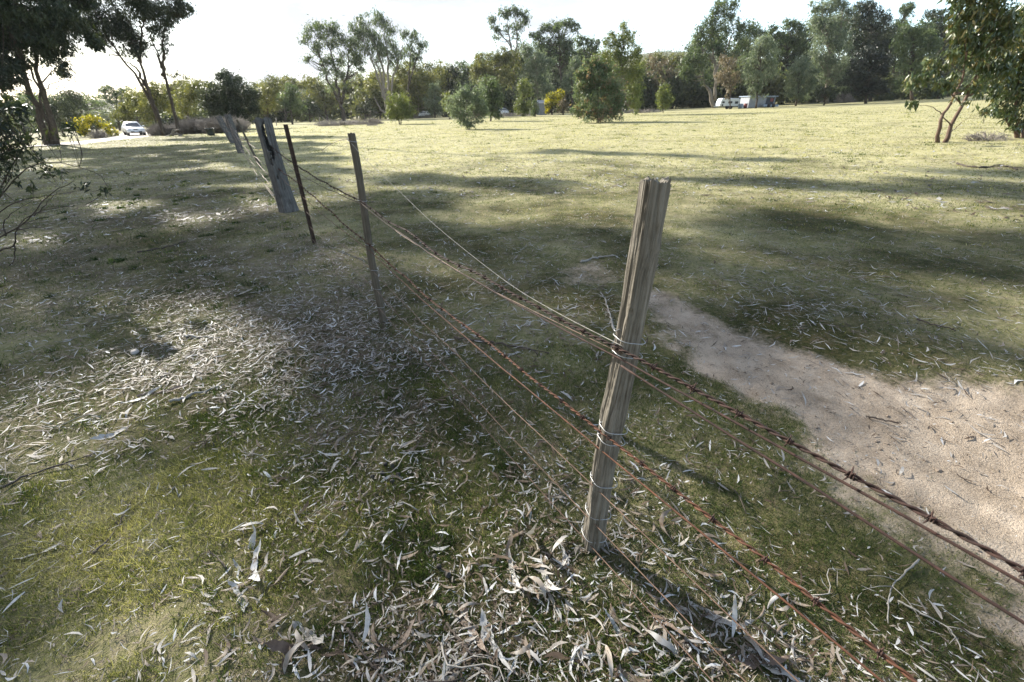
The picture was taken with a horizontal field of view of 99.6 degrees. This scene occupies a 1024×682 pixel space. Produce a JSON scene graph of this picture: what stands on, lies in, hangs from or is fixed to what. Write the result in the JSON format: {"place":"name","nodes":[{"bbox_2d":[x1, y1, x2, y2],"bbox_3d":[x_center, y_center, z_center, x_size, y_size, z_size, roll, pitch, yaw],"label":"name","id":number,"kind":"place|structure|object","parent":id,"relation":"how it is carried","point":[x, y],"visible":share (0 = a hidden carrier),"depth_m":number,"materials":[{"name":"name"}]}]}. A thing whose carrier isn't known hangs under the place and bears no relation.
{"place":"outdoors","nodes":[
{"label":"outdoors","id":0,"kind":"place"},
{"bbox_2d":[27,129,151,146],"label":"road","id":1,"kind":"structure","parent":0,"point":[121,136],"depth_m":42.19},
{"bbox_2d":[121,122,145,135],"bbox_3d":[-44.558,-24.974,50.814,2.120,1.440,4.498,-25,37,-38],"label":"car","id":2,"kind":"object","parent":1,"relation":"on","point":[127,128],"visible":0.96,"depth_m":49.88,"materials":[{"name":"white paint"}]},
{"bbox_2d":[6,52,716,123],"bbox_3d":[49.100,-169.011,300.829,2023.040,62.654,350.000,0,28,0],"label":"hill","id":3,"kind":"structure","parent":0,"point":[647,54],"depth_m":285.08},
{"bbox_2d":[0,41,987,134],"bbox_3d":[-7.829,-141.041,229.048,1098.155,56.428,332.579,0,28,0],"label":"wood","id":4,"kind":"object","parent":3,"relation":"on","point":[688,93],"visible":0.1,"depth_m":102.42,"materials":[{"name":"green plant"}]},
{"bbox_2d":[0,93,1023,681],"bbox_3d":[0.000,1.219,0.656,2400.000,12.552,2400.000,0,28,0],"label":"ground","id":5,"kind":"structure","parent":0,"point":[998,513],"depth_m":2.92,"materials":[{"name":"plant"}]},
{"bbox_2d":[2,452,94,487],"bbox_3d":[-2.330,0.651,2.183,0.345,0.031,0.078,-17,33,-28],"label":"fallen stick","id":6,"kind":"object","parent":5,"relation":"on","point":[14,481],"visible":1,"depth_m":2.19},
{"bbox_2d":[0,92,111,265],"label":"shrub","id":7,"kind":"object","parent":5,"relation":"on","point":[9,106],"visible":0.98,"depth_m":4.77,"materials":[{"name":"green plant"}]},
{"bbox_2d":[21,84,98,132],"bbox_3d":[-67.535,-34.940,65.286,11.424,7.201,8.363,0,28,0],"label":"scrub tree","id":8,"kind":"object","parent":5,"relation":"on","point":[66,108],"visible":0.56,"depth_m":64.17,"materials":[{"name":"green plant"}]},
{"bbox_2d":[0,0,123,145],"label":"gum tree","id":9,"kind":"object","parent":5,"relation":"on","point":[43,29],"visible":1,"depth_m":30.39,"materials":[{"name":"green plant"}]},
{"bbox_2d":[14,86,144,121],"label":"gum tree","id":10,"kind":"object","parent":5,"relation":"on","point":[24,99],"visible":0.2,"depth_m":86.96,"materials":[{"name":"green plant"}]},
{"bbox_2d":[66,113,118,136],"bbox_3d":[-49.772,-25.698,51.567,5.860,2.722,3.348,0,28,0],"label":"wattle","id":11,"kind":"object","parent":5,"relation":"on","point":[89,119],"visible":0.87,"depth_m":51.05,"materials":[{"name":"yellow plant"}]},
{"bbox_2d":[87,128,108,138],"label":"thorn shrub","id":12,"kind":"object","parent":5,"relation":"on","point":[98,134],"visible":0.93,"depth_m":47.00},
{"bbox_2d":[90,425,130,439],"bbox_3d":[-2.238,0.517,2.429,0.050,0.020,0.198,20,21,15],"label":"bark strip","id":13,"kind":"object","parent":5,"relation":"on","point":[101,436],"visible":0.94,"depth_m":2.40,"materials":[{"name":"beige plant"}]},
{"bbox_2d":[92,83,137,130],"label":"scrub tree","id":14,"kind":"object","parent":5,"relation":"on","point":[114,93],"visible":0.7,"depth_m":82.20,"materials":[{"name":"green plant"}]},
{"bbox_2d":[67,0,190,135],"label":"gum tree","id":15,"kind":"object","parent":5,"relation":"on","point":[137,44],"visible":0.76,"depth_m":41.86,"materials":[{"name":"green plant"}]},
{"bbox_2d":[105,83,157,125],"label":"scrub tree","id":16,"kind":"object","parent":5,"relation":"on","point":[123,108],"visible":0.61,"depth_m":69.97,"materials":[{"name":"green plant"}]},
{"bbox_2d":[132,78,177,125],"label":"scrub tree","id":17,"kind":"object","parent":5,"relation":"on","point":[161,104],"visible":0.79,"depth_m":65.36,"materials":[{"name":"green plant"}]},
{"bbox_2d":[145,122,176,135],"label":"thorn shrub","id":18,"kind":"object","parent":5,"relation":"on","point":[154,130],"visible":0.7,"depth_m":47.86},
{"bbox_2d":[144,0,202,135],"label":"gum tree","id":19,"kind":"object","parent":5,"relation":"on","point":[171,18],"visible":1,"depth_m":40.36,"materials":[{"name":"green plant"}]},
{"bbox_2d":[156,73,215,117],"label":"gum tree","id":20,"kind":"object","parent":5,"relation":"on","point":[183,82],"visible":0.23,"depth_m":95.75,"materials":[{"name":"green plant"}]},
{"bbox_2d":[170,113,203,133],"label":"thorn shrub","id":21,"kind":"object","parent":5,"relation":"on","point":[188,126],"visible":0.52,"depth_m":49.19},
{"bbox_2d":[170,77,207,118],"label":"scrub tree","id":22,"kind":"object","parent":5,"relation":"on","point":[186,102],"visible":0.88,"depth_m":73.56,"materials":[{"name":"green plant"}]},
{"bbox_2d":[195,111,253,133],"bbox_3d":[-32.191,-24.259,48.268,7.841,2.587,4.708,13,31,22],"label":"thorn shrub","id":23,"kind":"object","parent":5,"relation":"on","point":[210,122],"visible":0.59,"depth_m":47.45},
{"bbox_2d":[193,67,267,124],"bbox_3d":[-39.051,-33.247,59.463,10.891,7.908,7.164,17,32,28],"label":"rounded tree","id":24,"kind":"object","parent":5,"relation":"on","point":[226,97],"visible":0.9,"depth_m":58.26,"materials":[{"name":"green plant"}]},
{"bbox_2d":[248,538,260,580],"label":"bark strip","id":25,"kind":"object","parent":5,"relation":"on","point":[254,565],"visible":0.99,"depth_m":1.69,"materials":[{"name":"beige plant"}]},
{"bbox_2d":[252,73,286,117],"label":"scrub tree","id":26,"kind":"object","parent":5,"relation":"on","point":[271,90],"visible":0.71,"depth_m":79.48,"materials":[{"name":"green plant"}]},
{"bbox_2d":[250,70,318,121],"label":"gum tree","id":27,"kind":"object","parent":5,"relation":"on","point":[292,81],"visible":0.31,"depth_m":101.44,"materials":[{"name":"green plant"}]},
{"bbox_2d":[265,639,320,654],"bbox_3d":[-0.714,1.014,1.419,0.189,0.021,0.048,14,57,-11],"label":"bark strip","id":28,"kind":"object","parent":5,"relation":"on","point":[273,645],"visible":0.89,"depth_m":1.42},
{"bbox_2d":[274,81,312,123],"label":"scrub tree","id":29,"kind":"object","parent":5,"relation":"on","point":[291,100],"visible":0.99,"depth_m":76.53,"materials":[{"name":"green plant"}]},
{"bbox_2d":[283,640,305,673],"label":"fallen leaf","id":30,"kind":"object","parent":5,"relation":"on","point":[289,654],"visible":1,"depth_m":1.39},
{"bbox_2d":[293,91,322,121],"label":"scrub tree","id":31,"kind":"object","parent":5,"relation":"on","point":[308,104],"visible":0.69,"depth_m":94.17,"materials":[{"name":"green plant"}]},
{"bbox_2d":[292,620,324,644],"bbox_3d":[-0.692,0.994,1.456,0.168,0.023,0.053,8,53,28],"label":"bark strip","id":32,"kind":"object","parent":5,"relation":"on","point":[304,629],"visible":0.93,"depth_m":1.47,"materials":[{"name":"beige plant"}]},
{"bbox_2d":[300,76,347,120],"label":"scrub tree","id":33,"kind":"object","parent":5,"relation":"on","point":[327,102],"visible":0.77,"depth_m":96.69,"materials":[{"name":"green plant"}]},
{"bbox_2d":[296,14,369,120],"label":"gum tree","id":34,"kind":"object","parent":5,"relation":"on","point":[354,58],"visible":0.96,"depth_m":88.36,"materials":[{"name":"green plant"}]},
{"bbox_2d":[313,111,367,125],"bbox_3d":[-24.224,-31.016,61.162,8.672,2.829,5.840,9,30,17],"label":"brush pile","id":35,"kind":"object","parent":5,"relation":"on","point":[325,122],"visible":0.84,"depth_m":60.22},
{"bbox_2d":[329,65,386,104],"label":"gum tree","id":36,"kind":"object","parent":5,"relation":"on","point":[349,91],"visible":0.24,"depth_m":105.82,"materials":[{"name":"green plant"}]},
{"bbox_2d":[353,94,377,120],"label":"conifer shrub","id":37,"kind":"object","parent":5,"relation":"on","point":[365,105],"visible":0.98,"depth_m":91.14,"materials":[{"name":"green plant"}]},
{"bbox_2d":[362,603,369,641],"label":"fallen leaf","id":38,"kind":"object","parent":5,"relation":"on","point":[367,622],"visible":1,"depth_m":1.45,"materials":[{"name":"grey plant"}]},
{"bbox_2d":[346,628,386,681],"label":"fallen stick","id":39,"kind":"object","parent":5,"relation":"on","point":[359,648],"visible":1,"depth_m":1.39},
{"bbox_2d":[342,5,407,119],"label":"gum tree","id":40,"kind":"object","parent":5,"relation":"on","point":[366,33],"visible":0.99,"depth_m":85.51,"materials":[{"name":"green plant"}]},
{"bbox_2d":[349,65,404,118],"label":"gum tree","id":41,"kind":"object","parent":5,"relation":"on","point":[372,89],"visible":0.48,"depth_m":96.62,"materials":[{"name":"green plant"}]},
{"bbox_2d":[374,618,414,658],"bbox_3d":[-0.377,0.993,1.429,0.030,0.021,0.166,28,46,35],"label":"bark strip","id":42,"kind":"object","parent":5,"relation":"on","point":[406,634],"visible":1,"depth_m":1.44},
{"bbox_2d":[383,89,418,123],"bbox_3d":[-14.058,-29.056,53.908,4.254,4.008,4.058,-10,30,-18],"label":"shrub","id":43,"kind":"object","parent":5,"relation":"on","point":[402,109],"visible":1,"depth_m":53.38,"materials":[{"name":"green plant"}]},
{"bbox_2d":[396,27,428,118],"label":"gum tree","id":44,"kind":"object","parent":5,"relation":"on","point":[414,56],"visible":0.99,"depth_m":88.02,"materials":[{"name":"green plant"}]},
{"bbox_2d":[392,63,452,116],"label":"gum tree","id":45,"kind":"object","parent":5,"relation":"on","point":[417,80],"visible":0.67,"depth_m":93.84,"materials":[{"name":"green plant"}]},
{"bbox_2d":[391,57,462,102],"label":"gum tree","id":46,"kind":"object","parent":5,"relation":"on","point":[430,68],"visible":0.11,"depth_m":106.49,"materials":[{"name":"green plant"}]},
{"bbox_2d":[421,80,444,117],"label":"shrub","id":47,"kind":"object","parent":5,"relation":"on","point":[434,104],"visible":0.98,"depth_m":91.52,"materials":[{"name":"green plant"}]},
{"bbox_2d":[434,64,462,116],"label":"gum tree","id":48,"kind":"object","parent":5,"relation":"on","point":[455,74],"visible":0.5,"depth_m":100.47,"materials":[{"name":"green plant"}]},
{"bbox_2d":[442,78,488,129],"bbox_3d":[-3.807,-19.454,35.875,4.257,4.040,2.831,0,28,0],"label":"sapling","id":49,"kind":"object","parent":5,"relation":"on","point":[465,93],"visible":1,"depth_m":35.63,"materials":[{"name":"green plant"}]},
{"bbox_2d":[451,52,488,89],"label":"gum tree","id":50,"kind":"object","parent":5,"relation":"on","point":[464,77],"visible":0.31,"depth_m":106.70,"materials":[{"name":"green plant"}]},
{"bbox_2d":[459,603,486,651],"bbox_3d":[-0.136,0.970,1.456,0.042,0.018,0.198,-22,29,-26],"label":"bark strip","id":51,"kind":"object","parent":5,"relation":"on","point":[480,645],"visible":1,"depth_m":1.46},
{"bbox_2d":[475,74,504,120],"bbox_3d":[-2.692,-30.937,55.012,4.118,5.536,3.934,0,28,0],"label":"shrub","id":52,"kind":"object","parent":5,"relation":"on","point":[493,90],"visible":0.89,"depth_m":54.44,"materials":[{"name":"green plant"}]},
{"bbox_2d":[479,608,512,671],"bbox_3d":[-0.063,0.983,1.416,0.034,0.017,0.218,-20,36,-23],"label":"fallen leaf","id":53,"kind":"object","parent":5,"relation":"on","point":[483,619],"visible":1,"depth_m":1.43,"materials":[{"name":"beige plant"}]},
{"bbox_2d":[469,45,524,92],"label":"gum tree","id":54,"kind":"object","parent":5,"relation":"on","point":[476,69],"visible":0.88,"depth_m":89.22,"materials":[{"name":"green plant"}]},
{"bbox_2d":[454,336,548,356],"bbox_3d":[-0.108,0.049,3.108,0.741,0.043,0.167,12,31,21],"label":"fallen stick","id":55,"kind":"object","parent":5,"relation":"on","point":[455,337],"visible":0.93,"depth_m":3.16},
{"bbox_2d":[487,2,532,73],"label":"gum tree","id":56,"kind":"object","parent":5,"relation":"on","point":[507,14],"visible":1,"depth_m":101.40,"materials":[{"name":"green plant"}]},
{"bbox_2d":[472,35,550,86],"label":"gum tree","id":57,"kind":"object","parent":5,"relation":"on","point":[517,68],"visible":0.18,"depth_m":106.67,"materials":[{"name":"green plant"}]},
{"bbox_2d":[0,104,1023,681],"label":"grass","id":58,"kind":"structure","parent":5,"relation":"on","point":[290,494],"depth_m":2.11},
{"bbox_2d":[0,107,1023,681],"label":"leaf litter","id":59,"kind":"object","parent":5,"relation":"on","point":[832,653],"visible":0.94,"depth_m":2.22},
{"bbox_2d":[445,622,492,674],"bbox_3d":[-0.142,0.993,1.413,0.223,0.030,0.046,20,34,32],"label":"fallen stick","id":60,"kind":"object","parent":59,"relation":"on","point":[457,638],"visible":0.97,"depth_m":1.40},
{"bbox_2d":[441,642,504,681],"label":"fallen twig","id":61,"kind":"object","parent":59,"relation":"on","point":[443,654],"visible":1,"depth_m":1.34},
{"bbox_2d":[512,76,533,116],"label":"shrub","id":62,"kind":"object","parent":5,"relation":"on","point":[523,107],"visible":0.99,"depth_m":73.66,"materials":[{"name":"green plant"}]},
{"bbox_2d":[513,40,557,107],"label":"gum tree","id":63,"kind":"object","parent":5,"relation":"on","point":[539,83],"visible":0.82,"depth_m":87.86,"materials":[{"name":"green plant"}]},
{"bbox_2d":[540,555,559,589],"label":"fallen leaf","id":64,"kind":"object","parent":5,"relation":"on","point":[553,587],"visible":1,"depth_m":1.58,"materials":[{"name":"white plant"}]},
{"bbox_2d":[526,14,581,112],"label":"gum tree","id":65,"kind":"object","parent":5,"relation":"on","point":[566,44],"visible":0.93,"depth_m":97.06,"materials":[{"name":"green plant"}]},
{"bbox_2d":[544,89,565,114],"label":"wattle","id":66,"kind":"object","parent":5,"relation":"on","point":[551,97],"visible":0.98,"depth_m":80.01,"materials":[{"name":"yellow plant"}]},
{"bbox_2d":[533,34,588,111],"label":"gum tree","id":67,"kind":"object","parent":5,"relation":"on","point":[554,71],"visible":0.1,"depth_m":108.88,"materials":[{"name":"green plant"}]},
{"bbox_2d":[558,55,581,106],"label":"gum tree","id":68,"kind":"object","parent":5,"relation":"on","point":[574,67],"visible":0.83,"depth_m":85.25,"materials":[{"name":"green plant"}]},
{"bbox_2d":[562,32,600,69],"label":"gum tree","id":69,"kind":"object","parent":5,"relation":"on","point":[580,43],"visible":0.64,"depth_m":102.61,"materials":[{"name":"green plant"}]},
{"bbox_2d":[567,52,629,123],"bbox_3d":[8.238,-23.278,40.329,5.577,6.396,4.571,-20,34,-32],"label":"bush","id":70,"kind":"object","parent":5,"relation":"on","point":[594,72],"visible":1,"depth_m":39.83,"materials":[{"name":"green plant"}]},
{"bbox_2d":[605,645,612,678],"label":"fallen leaf","id":71,"kind":"object","parent":5,"relation":"on","point":[609,657],"visible":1,"depth_m":1.34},
{"bbox_2d":[216,114,1023,681],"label":"wire fence","id":72,"kind":"object","parent":5,"relation":"on","point":[644,244],"visible":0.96,"depth_m":1.31,"materials":[{"name":"brown wood"}]},
{"bbox_2d":[590,19,650,115],"bbox_3d":[14.850,-37.258,59.773,9.050,11.699,5.483,0,28,0],"label":"gum tree","id":73,"kind":"object","parent":5,"relation":"on","point":[633,69],"visible":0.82,"depth_m":58.53,"materials":[{"name":"green plant"}]},
{"bbox_2d":[616,665,651,681],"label":"fallen leaf","id":74,"kind":"object","parent":5,"relation":"on","point":[635,679],"visible":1,"depth_m":1.32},
{"bbox_2d":[644,629,677,655],"bbox_3d":[0.485,0.971,1.397,0.118,0.023,0.025,29,53,23],"label":"fallen leaf","id":75,"kind":"object","parent":5,"relation":"on","point":[662,641],"visible":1,"depth_m":1.39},
{"bbox_2d":[644,50,679,108],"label":"gum tree","id":76,"kind":"object","parent":5,"relation":"on","point":[653,67],"visible":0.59,"depth_m":101.48,"materials":[{"name":"green plant"}]},
{"bbox_2d":[637,48,686,105],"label":"gum tree","id":77,"kind":"object","parent":5,"relation":"on","point":[676,59],"visible":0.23,"depth_m":110.55,"materials":[{"name":"green plant"}]},
{"bbox_2d":[655,82,675,112],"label":"sapling","id":78,"kind":"object","parent":5,"relation":"on","point":[665,100],"visible":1,"depth_m":71.83,"materials":[{"name":"green plant"}]},
{"bbox_2d":[646,610,693,639],"bbox_3d":[0.519,0.942,1.452,0.052,0.022,0.189,10,3,-39],"label":"bark strip","id":79,"kind":"object","parent":5,"relation":"on","point":[671,625],"visible":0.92,"depth_m":1.45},
{"bbox_2d":[688,601,731,624],"bbox_3d":[0.676,0.929,1.466,0.158,0.019,0.035,11,31,34],"label":"bark strip","id":80,"kind":"object","parent":5,"relation":"on","point":[727,621],"visible":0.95,"depth_m":1.47,"materials":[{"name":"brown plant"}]},
{"bbox_2d":[675,0,769,107],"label":"gum tree","id":81,"kind":"object","parent":5,"relation":"on","point":[715,28],"visible":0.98,"depth_m":87.27,"materials":[{"name":"green plant"}]},
{"bbox_2d":[714,98,739,108],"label":"caravan","id":82,"kind":"object","parent":5,"relation":"on","point":[725,103],"visible":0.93,"depth_m":79.69,"materials":[{"name":"white metal"}]},
{"bbox_2d":[683,29,771,82],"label":"gum tree","id":83,"kind":"object","parent":5,"relation":"on","point":[690,49],"visible":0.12,"depth_m":109.62,"materials":[{"name":"green plant"}]},
{"bbox_2d":[713,51,748,108],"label":"gum tree","id":84,"kind":"object","parent":5,"relation":"on","point":[726,61],"visible":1,"depth_m":74.73,"materials":[{"name":"brown plant"}]},
{"bbox_2d":[732,595,736,636],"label":"bark strip","id":85,"kind":"object","parent":5,"relation":"on","point":[734,613],"visible":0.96,"depth_m":1.42,"materials":[{"name":"grey plant"}]},
{"bbox_2d":[723,650,789,668],"bbox_3d":[0.770,1.000,1.358,0.198,0.023,0.056,-6,19,10],"label":"bark strip","id":86,"kind":"object","parent":5,"relation":"on","point":[780,660],"visible":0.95,"depth_m":1.36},
{"bbox_2d":[739,96,777,107],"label":"shed","id":87,"kind":"structure","parent":5,"relation":"on","point":[752,101],"depth_m":80.83,"materials":[{"name":"grey metal"}]},
{"bbox_2d":[738,33,781,107],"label":"gum tree","id":88,"kind":"object","parent":5,"relation":"on","point":[764,44],"visible":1,"depth_m":74.13,"materials":[{"name":"green plant"}]},
{"bbox_2d":[745,645,803,681],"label":"bark strip","id":89,"kind":"object","parent":5,"relation":"on","point":[777,671],"visible":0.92,"depth_m":1.33,"materials":[{"name":"grey plant"}]},
{"bbox_2d":[766,14,812,103],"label":"gum tree","id":90,"kind":"object","parent":5,"relation":"on","point":[793,42],"visible":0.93,"depth_m":100.16,"materials":[{"name":"green plant"}]},
{"bbox_2d":[760,26,820,102],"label":"gum tree","id":91,"kind":"object","parent":5,"relation":"on","point":[809,40],"visible":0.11,"depth_m":109.12,"materials":[{"name":"green plant"}]},
{"bbox_2d":[781,54,825,105],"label":"gum tree","id":92,"kind":"object","parent":5,"relation":"on","point":[803,65],"visible":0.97,"depth_m":83.60,"materials":[{"name":"green plant"}]},
{"bbox_2d":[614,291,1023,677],"bbox_3d":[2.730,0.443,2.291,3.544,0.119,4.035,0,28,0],"label":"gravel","id":93,"kind":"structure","parent":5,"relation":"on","point":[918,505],"depth_m":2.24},
{"bbox_2d":[812,82,840,105],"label":"shrub","id":94,"kind":"object","parent":5,"relation":"on","point":[828,92],"visible":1,"depth_m":77.77,"materials":[{"name":"green plant"}]},
{"bbox_2d":[803,0,859,103],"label":"gum tree","id":95,"kind":"object","parent":5,"relation":"on","point":[834,38],"visible":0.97,"depth_m":85.84,"materials":[{"name":"green plant"}]},
{"bbox_2d":[803,5,867,81],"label":"gum tree","id":96,"kind":"object","parent":5,"relation":"on","point":[809,26],"visible":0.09,"depth_m":109.55,"materials":[{"name":"green plant"}]},
{"bbox_2d":[832,93,855,102],"bbox_3d":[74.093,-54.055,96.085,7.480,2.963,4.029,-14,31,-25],"label":"car","id":97,"kind":"object","parent":5,"relation":"on","point":[841,99],"visible":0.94,"depth_m":95.72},
{"bbox_2d":[830,42,892,103],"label":"tree","id":98,"kind":"object","parent":5,"relation":"on","point":[870,60],"visible":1,"depth_m":77.71,"materials":[{"name":"green plant"}]},
{"bbox_2d":[843,0,898,101],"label":"gum tree","id":99,"kind":"object","parent":5,"relation":"on","point":[870,11],"visible":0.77,"depth_m":90.89,"materials":[{"name":"green plant"}]},
{"bbox_2d":[864,559,920,623],"bbox_3d":[1.367,0.871,1.558,0.158,0.026,0.360,21,35,34],"label":"dead branch","id":100,"kind":"object","parent":5,"relation":"on","point":[909,568],"visible":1,"depth_m":1.56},
{"bbox_2d":[860,19,929,86],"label":"gum tree","id":101,"kind":"object","parent":5,"relation":"on","point":[891,61],"visible":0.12,"depth_m":108.72,"materials":[{"name":"green plant"}]},
{"bbox_2d":[892,0,917,75],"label":"gum tree","id":102,"kind":"object","parent":5,"relation":"on","point":[905,11],"visible":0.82,"depth_m":104.28,"materials":[{"name":"green plant"}]},
{"bbox_2d":[889,17,945,100],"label":"gum tree","id":103,"kind":"object","parent":5,"relation":"on","point":[905,45],"visible":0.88,"depth_m":82.59,"materials":[{"name":"green plant"}]},
{"bbox_2d":[898,600,969,654],"bbox_3d":[1.389,0.941,1.427,0.182,0.026,0.087,22,35,35],"label":"dead branch","id":104,"kind":"object","parent":5,"relation":"on","point":[918,611],"visible":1,"depth_m":1.43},
{"bbox_2d":[922,5,966,98],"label":"gum tree","id":105,"kind":"object","parent":5,"relation":"on","point":[935,13],"visible":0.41,"depth_m":88.21,"materials":[{"name":"green plant"}]},
{"bbox_2d":[901,0,1023,142],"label":"gum sapling","id":106,"kind":"object","parent":5,"relation":"on","point":[1002,30],"visible":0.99,"depth_m":13.74,"materials":[{"name":"green plant"}]},
{"bbox_2d":[961,130,1012,141],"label":"fallen branches","id":107,"kind":"object","parent":5,"relation":"on","point":[984,137],"visible":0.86,"depth_m":15.20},
{"bbox_2d":[954,1,1023,97],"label":"gum tree","id":108,"kind":"object","parent":5,"relation":"on","point":[1014,3],"visible":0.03,"depth_m":70.54,"materials":[{"name":"green plant"}]},
{"bbox_2d":[978,1,1023,137],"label":"gum sapling","id":109,"kind":"object","parent":5,"relation":"on","point":[1013,88],"visible":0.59,"depth_m":14.95,"materials":[{"name":"green plant"}]},
{"bbox_2d":[0,0,1023,102],"label":"sky","id":110,"kind":"structure","parent":0,"point":[257,38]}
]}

